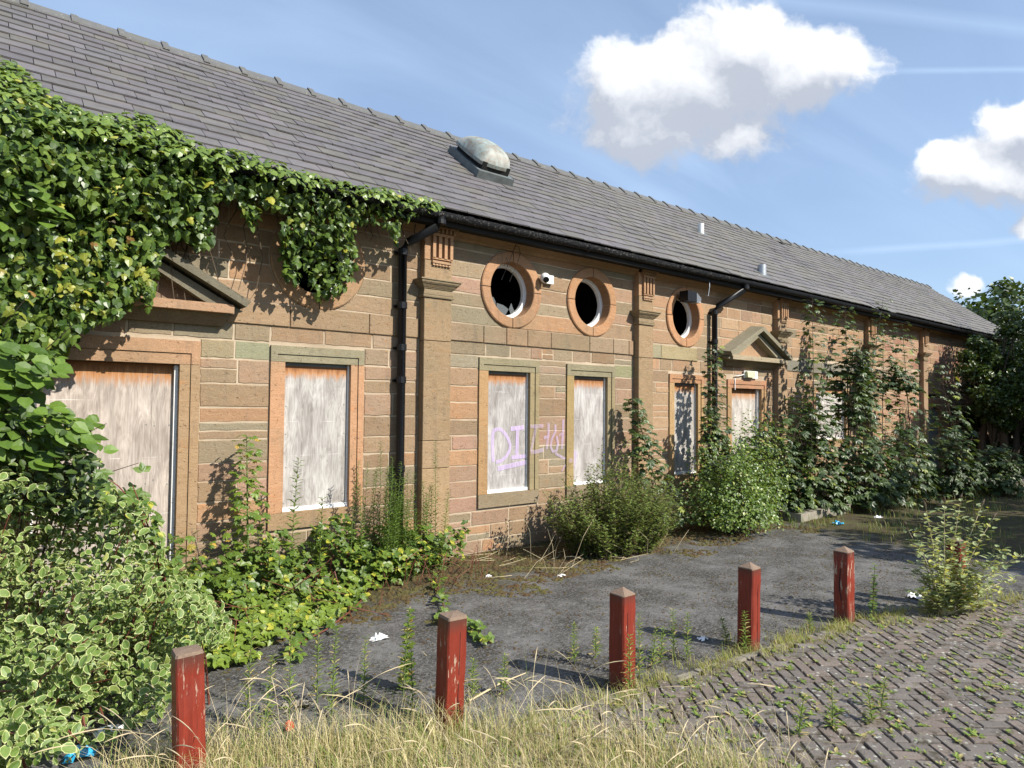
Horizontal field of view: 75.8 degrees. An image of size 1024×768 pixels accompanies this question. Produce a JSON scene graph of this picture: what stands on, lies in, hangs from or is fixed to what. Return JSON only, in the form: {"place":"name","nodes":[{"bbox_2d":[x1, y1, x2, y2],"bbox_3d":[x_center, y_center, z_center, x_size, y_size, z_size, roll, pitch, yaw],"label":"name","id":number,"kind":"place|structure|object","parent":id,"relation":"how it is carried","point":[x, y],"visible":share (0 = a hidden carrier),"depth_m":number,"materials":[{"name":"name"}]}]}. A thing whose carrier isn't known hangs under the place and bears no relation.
{"place":"outdoors","nodes":[
{"label":"outdoors","id":0,"kind":"place"},
{"bbox_2d":[93,724,123,738],"bbox_3d":[-1.980,1.708,3.237,0.056,0.053,0.131,-1,-3,44],"label":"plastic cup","id":1,"kind":"object","parent":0,"point":[95,734],"visible":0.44,"depth_m":3.21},
{"bbox_2d":[0,469,1023,767],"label":"asphalt yard","id":2,"kind":"structure","parent":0,"point":[518,623],"depth_m":5.07,"materials":[{"name":"asphalt"}]},
{"bbox_2d":[0,402,151,626],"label":"elder shrub","id":3,"kind":"object","parent":2,"relation":"on","point":[88,464],"visible":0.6,"depth_m":4.07,"materials":[{"name":"green plant"}]},
{"bbox_2d":[62,744,97,763],"bbox_3d":[-1.985,1.694,3.022,0.138,0.060,0.100,2,-2,-39],"label":"plastic bag","id":4,"kind":"object","parent":2,"relation":"on","point":[87,749],"visible":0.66,"depth_m":3.02,"materials":[{"name":"plastic"}]},
{"bbox_2d":[0,456,236,767],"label":"dogwood shrub","id":5,"kind":"object","parent":2,"relation":"on","point":[39,692],"visible":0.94,"depth_m":3.58,"materials":[{"name":"green plant"}]},
{"bbox_2d":[171,644,205,767],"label":"bollard","id":6,"kind":"object","parent":2,"relation":"on","point":[188,686],"visible":0.94,"depth_m":2.80,"materials":[{"name":"red paint"}]},
{"bbox_2d":[165,530,260,618],"bbox_3d":[-2.406,1.474,5.126,0.803,0.647,0.810,1,-2,-16],"label":"sycamore sapling","id":7,"kind":"object","parent":2,"relation":"on","point":[202,557],"visible":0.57,"depth_m":5.03,"materials":[{"name":"green plant"}]},
{"bbox_2d":[220,434,271,591],"bbox_3d":[-2.214,1.115,5.523,0.450,1.388,0.475,0,-2,2],"label":"sycamore sapling","id":8,"kind":"object","parent":2,"relation":"on","point":[253,515],"visible":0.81,"depth_m":5.47,"materials":[{"name":"green plant"}]},
{"bbox_2d":[238,604,259,723],"bbox_3d":[-1.348,1.442,3.369,0.105,0.610,0.109,2,-2,-39],"label":"edge weed","id":9,"kind":"object","parent":2,"relation":"on","point":[245,684],"visible":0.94,"depth_m":3.37,"materials":[{"name":"plant"}]},
{"bbox_2d":[258,654,277,736],"bbox_3d":[-1.207,1.541,3.254,0.112,0.409,0.094,2,-2,-39],"label":"edge weed","id":10,"kind":"object","parent":2,"relation":"on","point":[266,712],"visible":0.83,"depth_m":3.26,"materials":[{"name":"plant"}]},
{"bbox_2d":[277,594,297,719],"bbox_3d":[-1.154,1.427,3.414,0.102,0.647,0.113,2,-2,-39],"label":"edge weed","id":11,"kind":"object","parent":2,"relation":"on","point":[290,681],"visible":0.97,"depth_m":3.42,"materials":[{"name":"plant"}]},
{"bbox_2d":[283,457,303,592],"bbox_3d":[-1.883,1.220,5.618,0.201,1.190,0.199,1,-2,-3],"label":"fleabane","id":12,"kind":"object","parent":2,"relation":"on","point":[295,504],"visible":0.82,"depth_m":5.64,"materials":[{"name":"green plant"}]},
{"bbox_2d":[91,462,500,668],"bbox_3d":[-1.254,1.175,5.074,3.477,1.330,2.368,2,-2,-39],"label":"bramble","id":13,"kind":"object","parent":2,"relation":"on","point":[273,618],"visible":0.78,"depth_m":5.22,"materials":[{"name":"green plant"}]},
{"bbox_2d":[280,698,314,712],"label":"litter","id":14,"kind":"object","parent":2,"relation":"on","point":[300,701],"visible":0.83,"depth_m":3.56,"materials":[{"name":"paper"}]},
{"bbox_2d":[309,605,325,702],"bbox_3d":[-1.070,1.486,3.636,0.099,0.545,0.112,-1,-2,32],"label":"edge weed","id":15,"kind":"object","parent":2,"relation":"on","point":[317,670],"visible":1,"depth_m":3.63,"materials":[{"name":"plant"}]},
{"bbox_2d":[323,624,340,715],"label":"edge weed","id":16,"kind":"object","parent":2,"relation":"on","point":[333,685],"visible":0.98,"depth_m":3.49,"materials":[{"name":"plant"}]},
{"bbox_2d":[348,460,360,568],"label":"fleabane","id":17,"kind":"object","parent":2,"relation":"on","point":[355,503],"visible":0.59,"depth_m":6.15,"materials":[{"name":"green plant"}]},
{"bbox_2d":[355,635,372,705],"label":"edge weed","id":18,"kind":"object","parent":2,"relation":"on","point":[364,677],"visible":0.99,"depth_m":3.60,"materials":[{"name":"plant"}]},
{"bbox_2d":[364,471,377,565],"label":"fleabane","id":19,"kind":"object","parent":2,"relation":"on","point":[373,488],"visible":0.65,"depth_m":6.21,"materials":[{"name":"green plant"}]},
{"bbox_2d":[373,442,384,562],"bbox_3d":[-1.264,1.192,6.280,0.144,1.299,0.134,0,-2,7],"label":"fleabane","id":20,"kind":"object","parent":2,"relation":"on","point":[380,473],"visible":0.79,"depth_m":6.28,"materials":[{"name":"green plant"}]},
{"bbox_2d":[376,466,390,580],"bbox_3d":[-1.213,1.305,6.173,0.168,1.068,0.151,0,-2,2],"label":"fleabane","id":21,"kind":"object","parent":2,"relation":"on","point":[383,515],"visible":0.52,"depth_m":6.19,"materials":[{"name":"green plant"}]},
{"bbox_2d":[379,465,390,585],"bbox_3d":[-1.165,1.288,5.998,0.155,1.090,0.147,0,-2,8],"label":"fleabane","id":22,"kind":"object","parent":2,"relation":"on","point":[386,487],"visible":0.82,"depth_m":5.98,"materials":[{"name":"green plant"}]},
{"bbox_2d":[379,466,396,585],"bbox_3d":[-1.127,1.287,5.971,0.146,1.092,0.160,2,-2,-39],"label":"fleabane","id":23,"kind":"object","parent":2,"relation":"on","point":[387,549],"visible":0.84,"depth_m":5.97,"materials":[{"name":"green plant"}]},
{"bbox_2d":[385,496,400,584],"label":"fleabane","id":24,"kind":"object","parent":2,"relation":"on","point":[395,527],"visible":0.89,"depth_m":6.01,"materials":[{"name":"green plant"}]},
{"bbox_2d":[396,606,416,694],"bbox_3d":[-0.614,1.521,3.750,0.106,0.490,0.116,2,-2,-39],"label":"edge weed","id":25,"kind":"object","parent":2,"relation":"on","point":[401,674],"visible":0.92,"depth_m":3.75,"materials":[{"name":"plant"}]},
{"bbox_2d":[400,495,412,581],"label":"fleabane","id":26,"kind":"object","parent":2,"relation":"on","point":[406,538],"visible":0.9,"depth_m":6.11,"materials":[{"name":"green plant"}]},
{"bbox_2d":[400,472,415,578],"bbox_3d":[-0.999,1.339,6.250,0.204,1.008,0.143,1,-2,-10],"label":"fleabane","id":27,"kind":"object","parent":2,"relation":"on","point":[409,511],"visible":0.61,"depth_m":6.27,"materials":[{"name":"green plant"}]},
{"bbox_2d":[403,491,416,576],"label":"fleabane","id":28,"kind":"object","parent":2,"relation":"on","point":[410,528],"visible":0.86,"depth_m":6.17,"materials":[{"name":"green plant"}]},
{"bbox_2d":[402,648,419,716],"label":"edge weed","id":29,"kind":"object","parent":2,"relation":"on","point":[412,685],"visible":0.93,"depth_m":3.49,"materials":[{"name":"plant"}]},
{"bbox_2d":[435,492,449,575],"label":"fleabane","id":30,"kind":"object","parent":2,"relation":"on","point":[442,551],"visible":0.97,"depth_m":6.36,"materials":[{"name":"green plant"}]},
{"bbox_2d":[435,610,466,735],"bbox_3d":[-0.316,1.538,3.356,0.117,0.737,0.117,4,-2,-37],"label":"bollard","id":31,"kind":"object","parent":2,"relation":"on","point":[451,654],"visible":0.74,"depth_m":3.32,"materials":[{"name":"red paint"}]},
{"bbox_2d":[46,651,876,767],"bbox_3d":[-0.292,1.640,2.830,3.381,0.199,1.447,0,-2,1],"label":"dry grass","id":32,"kind":"structure","parent":2,"relation":"on","point":[361,734],"depth_m":3.00,"materials":[{"name":"plant"}]},
{"bbox_2d":[32,649,848,767],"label":"grass seed heads","id":33,"kind":"object","parent":32,"relation":"in","point":[538,710],"depth_m":2.92,"materials":[{"name":"plant"}]},
{"bbox_2d":[465,657,481,700],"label":"edge weed","id":34,"kind":"object","parent":2,"relation":"on","point":[474,683],"visible":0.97,"depth_m":3.67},
{"bbox_2d":[494,652,511,694],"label":"edge weed","id":35,"kind":"object","parent":2,"relation":"on","point":[504,686],"visible":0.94,"depth_m":3.75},
{"bbox_2d":[0,0,1020,620],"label":"stone building","id":36,"kind":"structure","parent":2,"relation":"on","point":[514,392],"depth_m":7.21,"materials":[{"name":"stone"}]},
{"bbox_2d":[1,332,200,620],"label":"door","id":37,"kind":"structure","parent":36,"relation":"in","point":[150,411],"depth_m":5.38,"materials":[{"name":"wood"}]},
{"bbox_2d":[0,56,444,408],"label":"ivy","id":38,"kind":"object","parent":36,"relation":"attached to","point":[76,283],"visible":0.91,"depth_m":4.79,"materials":[{"name":"green plant"}]},
{"bbox_2d":[267,345,364,530],"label":"window","id":39,"kind":"structure","parent":36,"relation":"in","point":[316,411],"depth_m":6.23,"materials":[{"name":"wood"}]},
{"bbox_2d":[270,212,364,309],"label":"oculus window","id":40,"kind":"structure","parent":36,"relation":"in","point":[305,298],"depth_m":6.19,"materials":[{"name":"stone"}]},
{"bbox_2d":[477,357,539,508],"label":"window","id":41,"kind":"structure","parent":36,"relation":"in","point":[506,400],"depth_m":7.70,"materials":[{"name":"wood"}]},
{"bbox_2d":[480,251,540,328],"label":"oculus window","id":42,"kind":"structure","parent":36,"relation":"in","point":[527,277],"depth_m":7.82,"materials":[{"name":"stone"}]},
{"bbox_2d":[540,273,553,284],"bbox_3d":[0.420,-1.275,7.994,0.124,0.126,0.276,0,-2,19],"label":"security camera","id":43,"kind":"object","parent":36,"relation":"attached to","point":[546,278],"visible":1,"depth_m":7.90,"materials":[{"name":"white plastic"}]},
{"bbox_2d":[565,364,614,498],"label":"window","id":44,"kind":"structure","parent":36,"relation":"in","point":[590,401],"depth_m":8.55,"materials":[{"name":"wood"}]},
{"bbox_2d":[566,267,615,336],"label":"oculus window","id":45,"kind":"structure","parent":36,"relation":"in","point":[602,287],"depth_m":8.67,"materials":[{"name":"stone"}]},
{"bbox_2d":[666,287,703,346],"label":"oculus window","id":46,"kind":"structure","parent":36,"relation":"in","point":[693,331],"depth_m":9.93,"materials":[{"name":"stone"}]},
{"bbox_2d":[668,374,703,485],"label":"window","id":47,"kind":"structure","parent":36,"relation":"in","point":[685,403],"depth_m":9.81,"materials":[{"name":"wood"}]},
{"bbox_2d":[678,290,700,303],"bbox_3d":[2.578,-1.266,9.655,0.320,0.155,0.248,2,-2,-39],"label":"floodlight","id":48,"kind":"object","parent":36,"relation":"attached to","point":[689,296],"visible":1,"depth_m":9.54,"materials":[{"name":"black metal"}]},
{"bbox_2d":[727,379,766,482],"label":"door","id":49,"kind":"structure","parent":36,"relation":"in","point":[753,395],"depth_m":10.89,"materials":[{"name":"wood"}]},
{"bbox_2d":[812,381,849,447],"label":"window","id":50,"kind":"structure","parent":36,"relation":"in","point":[839,434],"depth_m":12.67,"materials":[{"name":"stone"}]},
{"bbox_2d":[928,397,942,467],"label":"door","id":51,"kind":"structure","parent":36,"relation":"in","point":[937,409],"depth_m":16.04,"materials":[{"name":"wood"}]},
{"bbox_2d":[186,514,842,662],"bbox_3d":[1.163,1.892,7.415,8.848,0.017,1.791,2,-2,-39],"label":"moss bed","id":52,"kind":"object","parent":2,"relation":"on","point":[535,578],"visible":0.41,"depth_m":6.61,"materials":[{"name":"plant"}]},
{"bbox_2d":[310,496,328,579],"bbox_3d":[-1.676,1.403,5.738,0.177,0.836,0.170,1,-2,-1],"label":"fleabane","id":53,"kind":"object","parent":52,"relation":"on","point":[320,535],"visible":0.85,"depth_m":5.75,"materials":[{"name":"green plant"}]},
{"bbox_2d":[355,487,367,578],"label":"fleabane","id":54,"kind":"object","parent":52,"relation":"on","point":[361,544],"visible":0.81,"depth_m":5.96,"materials":[{"name":"green plant"}]},
{"bbox_2d":[356,464,371,577],"bbox_3d":[-1.369,1.275,6.072,0.156,1.118,0.136,0,-2,23],"label":"fleabane","id":55,"kind":"object","parent":52,"relation":"on","point":[364,521],"visible":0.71,"depth_m":6.07,"materials":[{"name":"green plant"}]},
{"bbox_2d":[410,509,420,575],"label":"fleabane","id":56,"kind":"object","parent":52,"relation":"on","point":[416,521],"visible":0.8,"depth_m":6.20,"materials":[{"name":"green plant"}]},
{"bbox_2d":[421,493,432,569],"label":"fleabane","id":57,"kind":"object","parent":52,"relation":"on","point":[426,498],"visible":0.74,"depth_m":6.37,"materials":[{"name":"green plant"}]},
{"bbox_2d":[428,439,441,564],"bbox_3d":[-0.742,1.196,6.412,0.150,1.310,0.146,2,-2,-39],"label":"fleabane","id":58,"kind":"object","parent":52,"relation":"on","point":[435,514],"visible":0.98,"depth_m":6.41,"materials":[{"name":"green plant"}]},
{"bbox_2d":[567,621,579,662],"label":"edge weed","id":59,"kind":"object","parent":2,"relation":"on","point":[575,655],"visible":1,"depth_m":4.22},
{"bbox_2d":[130,523,1018,767],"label":"moss specks","id":60,"kind":"object","parent":2,"relation":"on","point":[383,704],"visible":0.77,"depth_m":5.15,"materials":[{"name":"plant"}]},
{"bbox_2d":[463,503,685,578],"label":"dead stalks","id":61,"kind":"object","parent":2,"relation":"on","point":[548,551],"visible":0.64,"depth_m":6.94,"materials":[{"name":"plant"}]},
{"bbox_2d":[587,626,602,657],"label":"edge weed","id":62,"kind":"object","parent":2,"relation":"on","point":[595,646],"visible":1,"depth_m":4.30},
{"bbox_2d":[540,439,684,559],"bbox_3d":[1.200,1.277,7.530,2.065,1.297,1.211,2,-2,-39],"label":"nettle bush","id":63,"kind":"object","parent":2,"relation":"on","point":[631,530],"visible":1,"depth_m":7.26,"materials":[{"name":"green plant"}]},
{"bbox_2d":[609,587,635,690],"bbox_3d":[0.648,1.563,3.867,0.117,0.737,0.117,2,-2,-40],"label":"bollard","id":64,"kind":"object","parent":2,"relation":"on","point":[622,614],"visible":0.83,"depth_m":3.83,"materials":[{"name":"red paint"}]},
{"bbox_2d":[635,611,645,678],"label":"edge weed","id":65,"kind":"object","parent":2,"relation":"on","point":[639,661],"visible":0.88,"depth_m":4.00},
{"bbox_2d":[647,627,659,668],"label":"edge weed","id":66,"kind":"object","parent":2,"relation":"on","point":[650,657],"visible":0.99,"depth_m":4.15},
{"bbox_2d":[622,398,690,529],"bbox_3d":[1.888,1.058,8.629,0.897,1.781,0.656,1,-2,-3],"label":"sycamore sapling","id":67,"kind":"object","parent":2,"relation":"on","point":[651,463],"visible":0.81,"depth_m":8.56,"materials":[{"name":"green plant"}]},
{"bbox_2d":[655,626,667,662],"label":"edge weed","id":68,"kind":"object","parent":2,"relation":"on","point":[661,649],"visible":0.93,"depth_m":4.23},
{"bbox_2d":[666,608,679,657],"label":"edge weed","id":69,"kind":"object","parent":2,"relation":"on","point":[673,635],"visible":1,"depth_m":4.32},
{"bbox_2d":[679,612,693,659],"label":"edge weed","id":70,"kind":"object","parent":2,"relation":"on","point":[687,632],"visible":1,"depth_m":4.30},
{"bbox_2d":[693,344,733,503],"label":"sycamore sapling","id":71,"kind":"object","parent":2,"relation":"on","point":[716,431],"visible":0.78,"depth_m":9.43,"materials":[{"name":"green plant"}]},
{"bbox_2d":[720,615,732,644],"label":"edge weed","id":72,"kind":"object","parent":2,"relation":"on","point":[723,626],"visible":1,"depth_m":4.58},
{"bbox_2d":[670,427,785,536],"bbox_3d":[3.010,1.266,8.760,1.744,1.392,1.414,2,-2,-39],"label":"birch bush","id":73,"kind":"object","parent":2,"relation":"on","point":[738,512],"visible":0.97,"depth_m":8.49,"materials":[{"name":"green plant"}]},
{"bbox_2d":[739,610,751,651],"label":"edge weed","id":74,"kind":"object","parent":2,"relation":"on","point":[745,637],"visible":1,"depth_m":4.43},
{"bbox_2d":[737,562,760,650],"bbox_3d":[1.628,1.593,4.519,0.118,0.737,0.118,3,-3,-41],"label":"bollard","id":75,"kind":"object","parent":2,"relation":"on","point":[749,579],"visible":0.77,"depth_m":4.48,"materials":[{"name":"red paint"}]},
{"bbox_2d":[717,410,793,520],"bbox_3d":[3.483,1.175,9.594,1.344,1.634,1.138,2,-2,-39],"label":"birch bush","id":76,"kind":"object","parent":2,"relation":"on","point":[764,457],"visible":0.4,"depth_m":9.43,"materials":[{"name":"green plant"}]},
{"bbox_2d":[739,411,819,518],"bbox_3d":[3.975,1.208,9.980,1.612,1.604,1.118,2,-2,-39],"label":"sycamore regrowth","id":77,"kind":"object","parent":2,"relation":"on","point":[794,498],"visible":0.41,"depth_m":9.77,"materials":[{"name":"green plant"}]},
{"bbox_2d":[751,502,850,522],"bbox_3d":[4.463,1.967,10.323,1.628,0.154,0.970,2,-2,-39],"label":"doorstep","id":78,"kind":"object","parent":2,"relation":"on","point":[815,513],"visible":0.23,"depth_m":9.72,"materials":[{"name":"concrete"}]},
{"bbox_2d":[782,299,846,498],"bbox_3d":[4.797,0.278,10.721,1.302,3.526,1.100,2,-2,-39],"label":"sycamore sapling","id":79,"kind":"object","parent":2,"relation":"on","point":[819,416],"visible":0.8,"depth_m":10.70,"materials":[{"name":"green plant"}]},
{"bbox_2d":[773,423,857,514],"bbox_3d":[4.710,1.322,10.346,1.581,1.414,1.118,1,-2,-21],"label":"sycamore regrowth","id":80,"kind":"object","parent":2,"relation":"on","point":[817,482],"visible":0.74,"depth_m":10.10,"materials":[{"name":"green plant"}]},
{"bbox_2d":[833,546,854,624],"bbox_3d":[2.560,1.619,5.072,0.121,0.737,0.117,2,-2,-38],"label":"bollard","id":81,"kind":"object","parent":2,"relation":"on","point":[844,586],"visible":0.83,"depth_m":5.04,"materials":[{"name":"red paint"}]},
{"bbox_2d":[819,305,881,488],"bbox_3d":[5.924,0.329,11.544,1.243,3.496,1.138,2,-2,-39],"label":"sycamore sapling","id":82,"kind":"object","parent":2,"relation":"on","point":[861,375],"visible":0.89,"depth_m":11.36,"materials":[{"name":"green plant"}]},
{"bbox_2d":[825,426,907,511],"bbox_3d":[5.782,1.374,10.811,1.615,1.373,1.143,2,-2,-39],"label":"sycamore regrowth","id":83,"kind":"object","parent":2,"relation":"on","point":[864,493],"visible":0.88,"depth_m":10.55,"materials":[{"name":"green plant"}]},
{"bbox_2d":[846,297,892,495],"bbox_3d":[6.297,0.216,11.651,2.042,3.744,0.533,2,-2,-39],"label":"sycamore sapling","id":84,"kind":"object","parent":2,"relation":"on","point":[872,356],"visible":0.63,"depth_m":11.96,"materials":[{"name":"green plant"}]},
{"bbox_2d":[856,329,909,474],"bbox_3d":[7.230,0.501,12.726,1.349,3.256,0.966,2,-2,-39],"label":"sycamore sapling","id":85,"kind":"object","parent":2,"relation":"on","point":[882,386],"visible":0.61,"depth_m":12.81,"materials":[{"name":"green plant"}]},
{"bbox_2d":[866,421,942,507],"bbox_3d":[6.848,1.372,11.533,1.558,1.429,1.116,2,-2,-39],"label":"sycamore regrowth","id":86,"kind":"object","parent":2,"relation":"on","point":[910,463],"visible":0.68,"depth_m":11.29,"materials":[{"name":"green plant"}]},
{"bbox_2d":[882,324,939,487],"bbox_3d":[7.846,0.454,12.930,1.023,3.370,1.015,2,-2,-39],"label":"sycamore sapling","id":87,"kind":"object","parent":2,"relation":"on","point":[909,387],"visible":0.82,"depth_m":12.88,"materials":[{"name":"green plant"}]},
{"bbox_2d":[916,427,987,497],"bbox_3d":[8.363,1.478,12.505,1.648,1.308,1.130,2,-2,-39],"label":"sycamore regrowth","id":88,"kind":"object","parent":2,"relation":"on","point":[955,477],"visible":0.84,"depth_m":12.26,"materials":[{"name":"green plant"}]},
{"bbox_2d":[946,537,965,589],"bbox_3d":[3.706,1.643,5.500,0.117,0.737,0.117,3,-2,-36],"label":"bollard","id":89,"kind":"object","parent":2,"relation":"on","point":[958,550],"visible":0.14,"depth_m":5.46,"materials":[{"name":"red paint"}]},
{"bbox_2d":[924,361,990,472],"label":"sycamore sapling","id":90,"kind":"object","parent":2,"relation":"on","point":[951,418],"visible":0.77,"depth_m":13.06,"materials":[{"name":"green plant"}]},
{"bbox_2d":[910,470,1023,494],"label":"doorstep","id":91,"kind":"object","parent":2,"relation":"on","point":[1022,480],"visible":0.03,"depth_m":13.44,"materials":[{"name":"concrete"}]},
{"bbox_2d":[950,358,1023,457],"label":"tree","id":92,"kind":"object","parent":2,"relation":"on","point":[976,425],"visible":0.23,"depth_m":16.37,"materials":[{"name":"green plant"}]},
{"bbox_2d":[951,320,1023,470],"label":"tree","id":93,"kind":"object","parent":2,"relation":"on","point":[999,406],"visible":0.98,"depth_m":15.24,"materials":[{"name":"green plant"}]},
{"bbox_2d":[964,306,1023,474],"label":"tree","id":94,"kind":"object","parent":2,"relation":"on","point":[1018,431],"visible":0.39,"depth_m":15.51,"materials":[{"name":"green plant"}]},
{"bbox_2d":[966,442,1023,496],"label":"sycamore regrowth","id":95,"kind":"object","parent":2,"relation":"on","point":[997,479],"visible":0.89,"depth_m":12.66,"materials":[{"name":"green plant"}]},
{"bbox_2d":[988,314,1023,429],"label":"tree","id":96,"kind":"object","parent":2,"relation":"on","point":[1020,358],"visible":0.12,"depth_m":16.97,"materials":[{"name":"green plant"}]},
{"bbox_2d":[991,323,1023,460],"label":"tree","id":97,"kind":"object","parent":2,"relation":"on","point":[1000,337],"visible":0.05,"depth_m":17.45,"materials":[{"name":"green plant"}]},
{"bbox_2d":[29,0,1023,321],"label":"sky","id":98,"kind":"structure","parent":0,"point":[887,136],"materials":[{"name":"blue"}]},
{"bbox_2d":[387,597,1023,767],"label":"paving","id":99,"kind":"structure","parent":0,"point":[937,743],"depth_m":3.63,"materials":[{"name":"brick"}]},
{"bbox_2d":[621,634,637,693],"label":"edge weed","id":100,"kind":"object","parent":99,"relation":"on","point":[630,665],"visible":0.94,"depth_m":3.76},
{"bbox_2d":[354,589,1023,767],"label":"edge grass","id":101,"kind":"structure","parent":99,"relation":"on","point":[658,675],"depth_m":4.21,"materials":[{"name":"plant"}]},
{"bbox_2d":[417,598,1023,767],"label":"paving weeds","id":102,"kind":"object","parent":99,"relation":"on","point":[896,724],"visible":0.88,"depth_m":3.62,"materials":[{"name":"plant"}]},
{"bbox_2d":[789,692,809,736],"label":"edge weed","id":103,"kind":"object","parent":99,"relation":"on","point":[802,709],"visible":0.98,"depth_m":3.27,"materials":[{"name":"plant"}]},
{"bbox_2d":[823,682,840,730],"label":"edge weed","id":104,"kind":"object","parent":99,"relation":"on","point":[832,711],"visible":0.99,"depth_m":3.37,"materials":[{"name":"plant"}]},
{"bbox_2d":[861,688,880,722],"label":"edge weed","id":105,"kind":"object","parent":99,"relation":"on","point":[871,715],"visible":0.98,"depth_m":3.42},
{"bbox_2d":[872,676,890,708],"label":"edge weed","id":106,"kind":"object","parent":99,"relation":"on","point":[882,696],"visible":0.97,"depth_m":3.56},
{"bbox_2d":[900,492,1023,614],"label":"buddleia","id":107,"kind":"object","parent":99,"relation":"on","point":[942,597],"visible":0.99,"depth_m":5.14,"materials":[{"name":"green plant"}]},
{"bbox_2d":[775,489,1023,558],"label":"yard grass","id":108,"kind":"structure","parent":0,"point":[958,530],"depth_m":9.34,"materials":[{"name":"plant"}]},
{"label":"ground","id":109,"kind":"structure","parent":0,"visible":0},
{"bbox_2d":[0,181,137,500],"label":"hazel shrub","id":110,"kind":"object","parent":109,"relation":"on","point":[35,378],"visible":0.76,"depth_m":4.06,"materials":[{"name":"green plant"}]},
{"bbox_2d":[952,276,1023,358],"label":"tree","id":111,"kind":"object","parent":109,"relation":"on","point":[1004,294],"visible":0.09,"depth_m":30.43,"materials":[{"name":"green plant"}]},
{"bbox_2d":[959,283,1023,362],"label":"tree","id":112,"kind":"object","parent":109,"relation":"on","point":[987,314],"visible":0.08,"depth_m":24.56,"materials":[{"name":"green plant"}]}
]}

